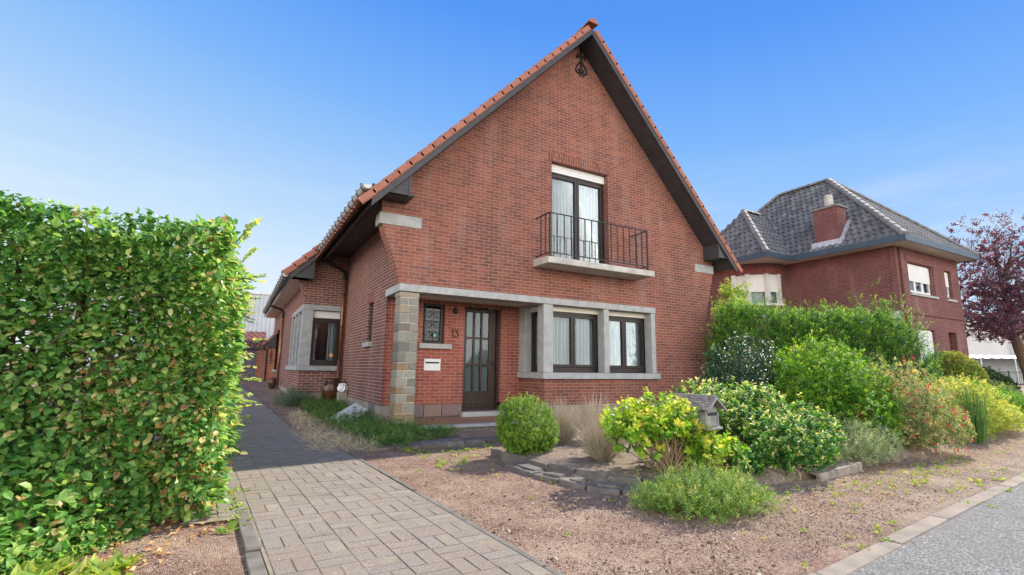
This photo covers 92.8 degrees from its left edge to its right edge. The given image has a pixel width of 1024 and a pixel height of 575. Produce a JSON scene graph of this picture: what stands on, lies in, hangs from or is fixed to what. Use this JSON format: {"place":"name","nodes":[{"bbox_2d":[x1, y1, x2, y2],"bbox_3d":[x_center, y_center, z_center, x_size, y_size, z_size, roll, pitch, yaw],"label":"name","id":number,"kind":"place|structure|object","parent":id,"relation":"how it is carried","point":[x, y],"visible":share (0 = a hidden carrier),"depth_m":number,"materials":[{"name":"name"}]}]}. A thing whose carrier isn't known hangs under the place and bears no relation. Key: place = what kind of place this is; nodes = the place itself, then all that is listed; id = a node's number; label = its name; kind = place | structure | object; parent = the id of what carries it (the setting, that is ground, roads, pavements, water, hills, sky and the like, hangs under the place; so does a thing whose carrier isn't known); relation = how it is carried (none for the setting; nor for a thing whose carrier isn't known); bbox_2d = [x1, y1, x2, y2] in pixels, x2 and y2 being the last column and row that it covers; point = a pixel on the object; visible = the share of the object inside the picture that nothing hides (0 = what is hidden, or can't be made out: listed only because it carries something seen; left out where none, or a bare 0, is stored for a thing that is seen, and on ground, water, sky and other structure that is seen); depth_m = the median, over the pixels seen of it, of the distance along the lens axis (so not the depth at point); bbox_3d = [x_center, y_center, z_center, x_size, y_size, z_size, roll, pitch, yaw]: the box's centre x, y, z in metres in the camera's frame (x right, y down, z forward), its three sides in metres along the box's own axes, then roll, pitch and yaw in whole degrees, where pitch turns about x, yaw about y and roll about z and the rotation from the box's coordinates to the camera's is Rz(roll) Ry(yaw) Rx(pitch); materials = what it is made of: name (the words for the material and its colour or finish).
{"place":"outdoors","nodes":[
{"label":"outdoors","id":0,"kind":"place"},
{"bbox_2d":[182,385,554,574],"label":"driveway","id":1,"kind":"structure","parent":0,"point":[406,546],"depth_m":3.64,"materials":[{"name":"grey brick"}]},
{"bbox_2d":[0,0,1023,354],"label":"sky","id":2,"kind":"structure","parent":0,"point":[277,112],"materials":[{"name":"blue"}]},
{"bbox_2d":[4,363,1023,574],"bbox_3d":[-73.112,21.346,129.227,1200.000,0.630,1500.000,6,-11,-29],"label":"ground","id":3,"kind":"structure","parent":0,"point":[228,548],"depth_m":3.81,"materials":[{"name":"brown gravel"}]},
{"bbox_2d":[0,190,269,574],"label":"beech hedge","id":4,"kind":"object","parent":3,"relation":"on","point":[50,483],"visible":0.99,"depth_m":3.42,"materials":[{"name":"green plant"}]},
{"bbox_2d":[35,279,274,369],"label":"metal warehouse","id":5,"kind":"structure","parent":3,"relation":"on","point":[262,323],"depth_m":39.13,"materials":[{"name":"metal"}]},
{"bbox_2d":[150,331,277,380],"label":"garage","id":6,"kind":"structure","parent":3,"relation":"on","point":[263,354],"depth_m":22.34,"materials":[{"name":"brick"}]},
{"bbox_2d":[171,349,256,378],"bbox_3d":[-13.216,3.387,21.759,3.180,1.510,0.100,6,-11,-29],"label":"garage door","id":7,"kind":"structure","parent":6,"relation":"in","point":[251,371],"depth_m":22.36,"materials":[{"name":"brown wood"}]},
{"bbox_2d":[268,378,276,387],"bbox_3d":[-8.532,3.397,17.361,0.275,0.374,0.287,-3,-10,19],"label":"ceramic jug","id":8,"kind":"object","parent":3,"relation":"on","point":[272,382],"visible":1,"depth_m":17.27,"materials":[{"name":"brown ceramic"}]},
{"bbox_2d":[273,385,316,407],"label":"lavender clump","id":9,"kind":"object","parent":3,"relation":"on","point":[291,395],"visible":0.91,"depth_m":12.18,"materials":[{"name":"green plant"}]},
{"bbox_2d":[321,378,340,403],"bbox_3d":[-4.679,2.692,12.633,0.500,0.680,0.523,-4,-11,29],"label":"ceramic jug","id":10,"kind":"object","parent":3,"relation":"on","point":[329,390],"visible":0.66,"depth_m":12.46,"materials":[{"name":"brown ceramic"}]},
{"bbox_2d":[287,408,381,451],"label":"dead grass","id":11,"kind":"structure","parent":3,"relation":"on","point":[314,434],"depth_m":7.57,"materials":[{"name":"plant"}]},
{"bbox_2d":[309,424,424,450],"bbox_3d":[-3.425,2.731,9.865,1.644,0.040,7.164,7,-11,-33],"label":"side bed","id":12,"kind":"object","parent":3,"relation":"on","point":[385,447],"visible":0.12,"depth_m":7.46,"materials":[{"name":"soil"}]},
{"bbox_2d":[336,392,346,405],"bbox_3d":[-4.332,2.912,12.396,0.220,0.510,0.220,6,-11,-29],"label":"stone post","id":13,"kind":"object","parent":12,"relation":"on","point":[341,396],"visible":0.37,"depth_m":12.33,"materials":[{"name":"beige stone"}]},
{"bbox_2d":[337,383,347,391],"bbox_3d":[-4.326,2.566,12.437,0.272,0.266,0.256,0,-10,7],"label":"plastic bag","id":14,"kind":"object","parent":13,"relation":"on","point":[342,387],"visible":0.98,"depth_m":12.36,"materials":[{"name":"white plastic"}]},
{"bbox_2d":[300,394,394,442],"bbox_3d":[-3.547,2.582,10.048,1.295,0.521,6.802,6,-11,-29],"label":"ground cover","id":15,"kind":"object","parent":12,"relation":"on","point":[361,424],"visible":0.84,"depth_m":9.38,"materials":[{"name":"green plant"}]},
{"bbox_2d":[333,403,366,421],"bbox_3d":[-3.323,2.591,9.995,0.340,0.024,0.960,25,10,10],"label":"white panel","id":16,"kind":"object","parent":12,"relation":"on","point":[348,410],"visible":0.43,"depth_m":10.15,"materials":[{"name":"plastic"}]},
{"bbox_2d":[366,415,459,448],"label":"sprawling plant","id":17,"kind":"object","parent":12,"relation":"on","point":[404,432],"visible":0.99,"depth_m":7.62,"materials":[{"name":"green plant"}]},
{"bbox_2d":[235,437,563,574],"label":"driveway edging","id":18,"kind":"object","parent":3,"relation":"on","point":[255,564],"visible":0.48,"depth_m":3.19,"materials":[{"name":"grey concrete"}]},
{"bbox_2d":[390,435,539,450],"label":"stone path","id":19,"kind":"structure","parent":3,"relation":"on","point":[438,443],"depth_m":7.17,"materials":[{"name":"stone"}]},
{"bbox_2d":[491,448,501,460],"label":"edging stone","id":20,"kind":"object","parent":3,"relation":"on","point":[496,452],"visible":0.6,"depth_m":6.27,"materials":[{"name":"stone"}]},
{"bbox_2d":[263,18,742,431],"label":"brick house","id":21,"kind":"structure","parent":3,"relation":"on","point":[545,229],"depth_m":11.16,"materials":[{"name":"brick"}]},
{"bbox_2d":[309,318,339,365],"bbox_3d":[-5.190,1.509,13.477,0.714,1.290,0.212,6,-11,-29],"label":"window frame","id":22,"kind":"structure","parent":21,"relation":"in","point":[333,329],"depth_m":13.49,"materials":[{"name":"brown wood"}]},
{"bbox_2d":[422,303,443,343],"bbox_3d":[-1.704,0.763,10.449,0.480,0.870,0.088,6,-11,-29],"label":"window frame","id":23,"kind":"structure","parent":21,"relation":"in","point":[441,317],"depth_m":10.44,"materials":[{"name":"brown wood"}]},
{"bbox_2d":[462,309,495,410],"bbox_3d":[-0.734,1.610,10.950,0.800,2.230,0.130,6,-11,-29],"label":"front door","id":24,"kind":"structure","parent":21,"relation":"in","point":[480,325],"depth_m":10.98,"materials":[{"name":"brown wood"}]},
{"bbox_2d":[531,312,537,371],"bbox_3d":[0.599,1.212,10.927,0.088,1.341,0.555,6,-11,-29],"label":"window frame","id":25,"kind":"structure","parent":21,"relation":"in","point":[534,329],"depth_m":11.05,"materials":[{"name":"brown wood"}]},
{"bbox_2d":[553,311,597,372],"bbox_3d":[1.338,1.257,11.139,1.435,1.341,0.210,6,-11,-29],"label":"window frame","id":26,"kind":"structure","parent":21,"relation":"in","point":[575,335],"depth_m":11.17,"materials":[{"name":"brown wood"}]},
{"bbox_2d":[552,173,603,263],"bbox_3d":[1.480,-1.527,11.585,1.630,2.155,0.217,6,-11,-29],"label":"window frame","id":27,"kind":"structure","parent":21,"relation":"in","point":[572,197],"depth_m":11.64,"materials":[{"name":"brown wood"}]},
{"bbox_2d":[609,316,645,372],"bbox_3d":[2.661,1.397,11.869,1.360,1.341,0.218,6,-11,-29],"label":"window frame","id":28,"kind":"structure","parent":21,"relation":"in","point":[626,335],"depth_m":11.85,"materials":[{"name":"brown wood"}]},
{"bbox_2d":[0,430,1023,574],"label":"weeds","id":29,"kind":"object","parent":3,"relation":"on","point":[116,563],"visible":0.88,"depth_m":2.78,"materials":[{"name":"green plant"}]},
{"bbox_2d":[502,452,525,462],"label":"edging stone","id":30,"kind":"object","parent":3,"relation":"on","point":[508,457],"visible":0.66,"depth_m":5.90,"materials":[{"name":"stone"}]},
{"bbox_2d":[504,462,543,476],"bbox_3d":[0.136,2.029,5.447,0.228,0.090,0.540,6,-11,-29],"label":"edging stone","id":31,"kind":"object","parent":3,"relation":"on","point":[528,470],"visible":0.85,"depth_m":5.37,"materials":[{"name":"stone"}]},
{"bbox_2d":[494,391,562,454],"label":"round bush","id":32,"kind":"object","parent":3,"relation":"on","point":[526,440],"visible":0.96,"depth_m":6.00,"materials":[{"name":"green plant"}]},
{"bbox_2d":[36,429,1023,574],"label":"fallen leaves","id":33,"kind":"object","parent":3,"relation":"on","point":[154,529],"visible":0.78,"depth_m":3.96,"materials":[{"name":"brown plant"}]},
{"bbox_2d":[523,458,548,470],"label":"edging stone","id":34,"kind":"object","parent":3,"relation":"on","point":[542,464],"visible":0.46,"depth_m":5.53,"materials":[{"name":"stone"}]},
{"bbox_2d":[532,472,566,483],"bbox_3d":[0.397,1.971,5.074,0.220,0.089,0.360,10,-13,-42],"label":"edging stone","id":35,"kind":"object","parent":3,"relation":"on","point":[553,477],"visible":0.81,"depth_m":5.01,"materials":[{"name":"stone"}]},
{"bbox_2d":[549,463,577,473],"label":"edging stone","id":36,"kind":"object","parent":3,"relation":"on","point":[568,469],"visible":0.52,"depth_m":5.23,"materials":[{"name":"stone"}]},
{"bbox_2d":[559,476,591,489],"bbox_3d":[0.638,1.931,4.824,0.334,0.091,0.213,-9,-13,44],"label":"edging stone","id":37,"kind":"object","parent":3,"relation":"on","point":[578,482],"visible":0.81,"depth_m":4.77,"materials":[{"name":"stone"}]},
{"bbox_2d":[576,468,607,478],"bbox_3d":[0.823,1.934,4.985,0.359,0.143,0.102,-7,-12,38],"label":"edging stone","id":38,"kind":"object","parent":3,"relation":"on","point":[582,472],"visible":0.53,"depth_m":4.98,"materials":[{"name":"stone"}]},
{"bbox_2d":[587,480,625,495],"bbox_3d":[0.899,1.900,4.623,0.348,0.094,0.233,-6,-11,34],"label":"edging stone","id":39,"kind":"object","parent":3,"relation":"on","point":[608,487],"visible":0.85,"depth_m":4.56,"materials":[{"name":"stone"}]},
{"bbox_2d":[608,475,642,485],"bbox_3d":[1.107,1.913,4.776,0.347,0.124,0.102,-4,-10,25],"label":"edging stone","id":40,"kind":"object","parent":3,"relation":"on","point":[616,478],"visible":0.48,"depth_m":4.74,"materials":[{"name":"stone"}]},
{"bbox_2d":[622,485,653,498],"bbox_3d":[1.201,1.873,4.450,0.350,0.098,0.244,-4,-11,27],"label":"edging stone","id":41,"kind":"object","parent":3,"relation":"on","point":[625,489],"visible":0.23,"depth_m":4.42,"materials":[{"name":"stone"}]},
{"bbox_2d":[643,477,676,487],"bbox_3d":[1.432,1.896,4.682,0.346,0.135,0.110,-1,-10,12],"label":"edging stone","id":42,"kind":"object","parent":3,"relation":"on","point":[647,478],"visible":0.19,"depth_m":4.67,"materials":[{"name":"stone"}]},
{"bbox_2d":[598,387,755,474],"bbox_3d":[1.665,1.507,5.125,1.713,0.937,0.993,6,-11,-29],"label":"griselinia shrub","id":43,"kind":"object","parent":3,"relation":"on","point":[641,425],"visible":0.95,"depth_m":4.91,"materials":[{"name":"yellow plant"}]},
{"bbox_2d":[665,393,726,468],"bbox_3d":[1.951,1.605,5.179,0.340,0.927,0.549,7,-11,-34],"label":"birdhouse","id":44,"kind":"object","parent":3,"relation":"on","point":[707,412],"visible":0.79,"depth_m":5.07,"materials":[{"name":"grey wood"}]},
{"bbox_2d":[626,453,801,525],"bbox_3d":[1.624,1.635,4.095,1.428,0.511,1.076,2,-10,-9],"label":"juniper spread","id":45,"kind":"object","parent":3,"relation":"on","point":[699,493],"visible":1,"depth_m":3.91,"materials":[{"name":"green plant"}]},
{"bbox_2d":[707,277,752,377],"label":"climbing shrub","id":46,"kind":"object","parent":3,"relation":"on","point":[722,293],"visible":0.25,"depth_m":13.47,"materials":[{"name":"green plant"}]},
{"bbox_2d":[520,419,968,485],"bbox_3d":[4.848,2.698,9.106,11.880,0.197,5.520,6,-11,-29],"label":"garden bed","id":47,"kind":"object","parent":3,"relation":"on","point":[630,467],"visible":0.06,"depth_m":5.44,"materials":[{"name":"soil"}]},
{"bbox_2d":[541,397,585,443],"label":"dry tuft","id":48,"kind":"object","parent":47,"relation":"on","point":[567,432],"visible":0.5,"depth_m":6.75,"materials":[{"name":"beige plant"}]},
{"bbox_2d":[571,389,621,440],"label":"dry tuft","id":49,"kind":"object","parent":47,"relation":"on","point":[590,409],"visible":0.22,"depth_m":7.00,"materials":[{"name":"beige plant"}]},
{"bbox_2d":[569,407,633,462],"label":"dry tuft","id":50,"kind":"object","parent":47,"relation":"on","point":[599,448],"visible":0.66,"depth_m":5.57,"materials":[{"name":"beige plant"}]},
{"bbox_2d":[926,372,1023,432],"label":"yellow shrub","id":51,"kind":"object","parent":47,"relation":"on","point":[1007,418],"visible":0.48,"depth_m":9.12,"materials":[{"name":"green plant"}]},
{"bbox_2d":[699,311,804,423],"bbox_3d":[3.942,1.435,7.972,1.961,2.053,1.559,6,-11,-29],"label":"holly bush","id":52,"kind":"object","parent":3,"relation":"on","point":[763,374],"visible":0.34,"depth_m":7.78,"materials":[{"name":"green plant"}]},
{"bbox_2d":[664,376,848,475],"bbox_3d":[2.991,1.606,5.852,2.350,1.069,1.685,6,-11,-29],"label":"variegated shrub","id":53,"kind":"object","parent":3,"relation":"on","point":[767,432],"visible":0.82,"depth_m":5.51,"materials":[{"name":"green plant"}]},
{"bbox_2d":[695,277,946,419],"bbox_3d":[7.340,1.558,11.796,5.644,3.717,2.239,-1,-10,8],"label":"conifer hedge","id":54,"kind":"object","parent":3,"relation":"on","point":[774,322],"visible":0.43,"depth_m":11.66,"materials":[{"name":"green plant"}]},
{"bbox_2d":[805,462,862,480],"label":"stone block","id":55,"kind":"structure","parent":3,"relation":"on","point":[841,469],"depth_m":5.43,"materials":[{"name":"grey stone"}]},
{"bbox_2d":[767,323,908,444],"bbox_3d":[4.839,1.467,7.327,1.820,1.847,1.846,-3,-10,22],"label":"green shrub","id":56,"kind":"object","parent":3,"relation":"on","point":[840,394],"visible":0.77,"depth_m":6.93,"materials":[{"name":"green plant"}]},
{"bbox_2d":[788,410,904,467],"bbox_3d":[4.099,1.867,6.110,1.915,0.758,0.800,4,-10,-18],"label":"rosemary bush","id":57,"kind":"object","parent":3,"relation":"on","point":[863,451],"visible":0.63,"depth_m":6.03,"materials":[{"name":"green plant"}]},
{"bbox_2d":[849,352,976,454],"bbox_3d":[5.844,1.691,7.381,1.818,1.450,1.619,6,-11,-29],"label":"fuchsia bush","id":58,"kind":"object","parent":3,"relation":"on","point":[919,398],"visible":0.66,"depth_m":6.93,"materials":[{"name":"green plant"}]},
{"bbox_2d":[808,472,1023,574],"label":"kerb","id":59,"kind":"structure","parent":3,"relation":"on","point":[848,565],"depth_m":3.47,"materials":[{"name":"concrete"}]},
{"bbox_2d":[916,350,991,386],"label":"dome topiary","id":60,"kind":"object","parent":3,"relation":"on","point":[969,363],"visible":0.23,"depth_m":13.46,"materials":[{"name":"green plant"}]},
{"bbox_2d":[953,385,996,442],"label":"broom plant","id":61,"kind":"object","parent":3,"relation":"on","point":[979,424],"visible":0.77,"depth_m":8.20,"materials":[{"name":"green plant"}]},
{"bbox_2d":[938,364,1021,393],"bbox_3d":[15.577,3.326,16.366,4.411,1.564,1.920,7,-12,-35],"label":"dark mound","id":62,"kind":"object","parent":3,"relation":"on","point":[997,376],"visible":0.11,"depth_m":15.68,"materials":[{"name":"green plant"}]},
{"bbox_2d":[942,371,1023,413],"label":"mounded groundcover","id":63,"kind":"object","parent":3,"relation":"on","point":[1018,401],"visible":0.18,"depth_m":11.54,"materials":[{"name":"green plant"}]},
{"bbox_2d":[946,209,1023,380],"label":"copper beech","id":64,"kind":"object","parent":3,"relation":"on","point":[1009,323],"visible":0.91,"depth_m":20.23,"materials":[{"name":"purple plant"}]},
{"bbox_2d":[966,321,1023,355],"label":"factory","id":65,"kind":"structure","parent":3,"relation":"on","point":[976,347],"depth_m":61.04,"materials":[{"name":"white paint"}]},
{"bbox_2d":[969,355,1023,383],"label":"carport","id":66,"kind":"object","parent":3,"relation":"on","point":[1009,363],"visible":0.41,"depth_m":51.10,"materials":[{"name":"white paint"}]},
{"bbox_2d":[989,380,1023,393],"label":"brown mound","id":67,"kind":"object","parent":3,"relation":"on","point":[1005,385],"visible":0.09,"depth_m":14.14,"materials":[{"name":"green plant"}]},
{"bbox_2d":[999,371,1023,386],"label":"metal fence","id":68,"kind":"object","parent":3,"relation":"on","point":[1009,375],"visible":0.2,"depth_m":39.84,"materials":[{"name":"grey metal"}]},
{"bbox_2d":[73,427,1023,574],"bbox_3d":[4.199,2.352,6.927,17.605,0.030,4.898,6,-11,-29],"label":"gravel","id":69,"kind":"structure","parent":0,"point":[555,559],"depth_m":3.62,"materials":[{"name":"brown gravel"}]},
{"bbox_2d":[707,178,979,390],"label":"neighbour house","id":70,"kind":"structure","parent":0,"point":[829,240],"depth_m":19.05,"materials":[{"name":"brick"}]},
{"bbox_2d":[907,263,930,294],"bbox_3d":[14.957,-0.271,18.045,1.870,1.120,0.088,6,-11,-29],"label":"window frame","id":71,"kind":"structure","parent":70,"relation":"in","point":[915,287],"depth_m":18.07,"materials":[{"name":"white paint"}]},
{"bbox_2d":[849,483,1023,574],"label":"road","id":72,"kind":"structure","parent":0,"point":[984,539],"depth_m":3.22,"materials":[{"name":"grey asphalt"}]}
]}

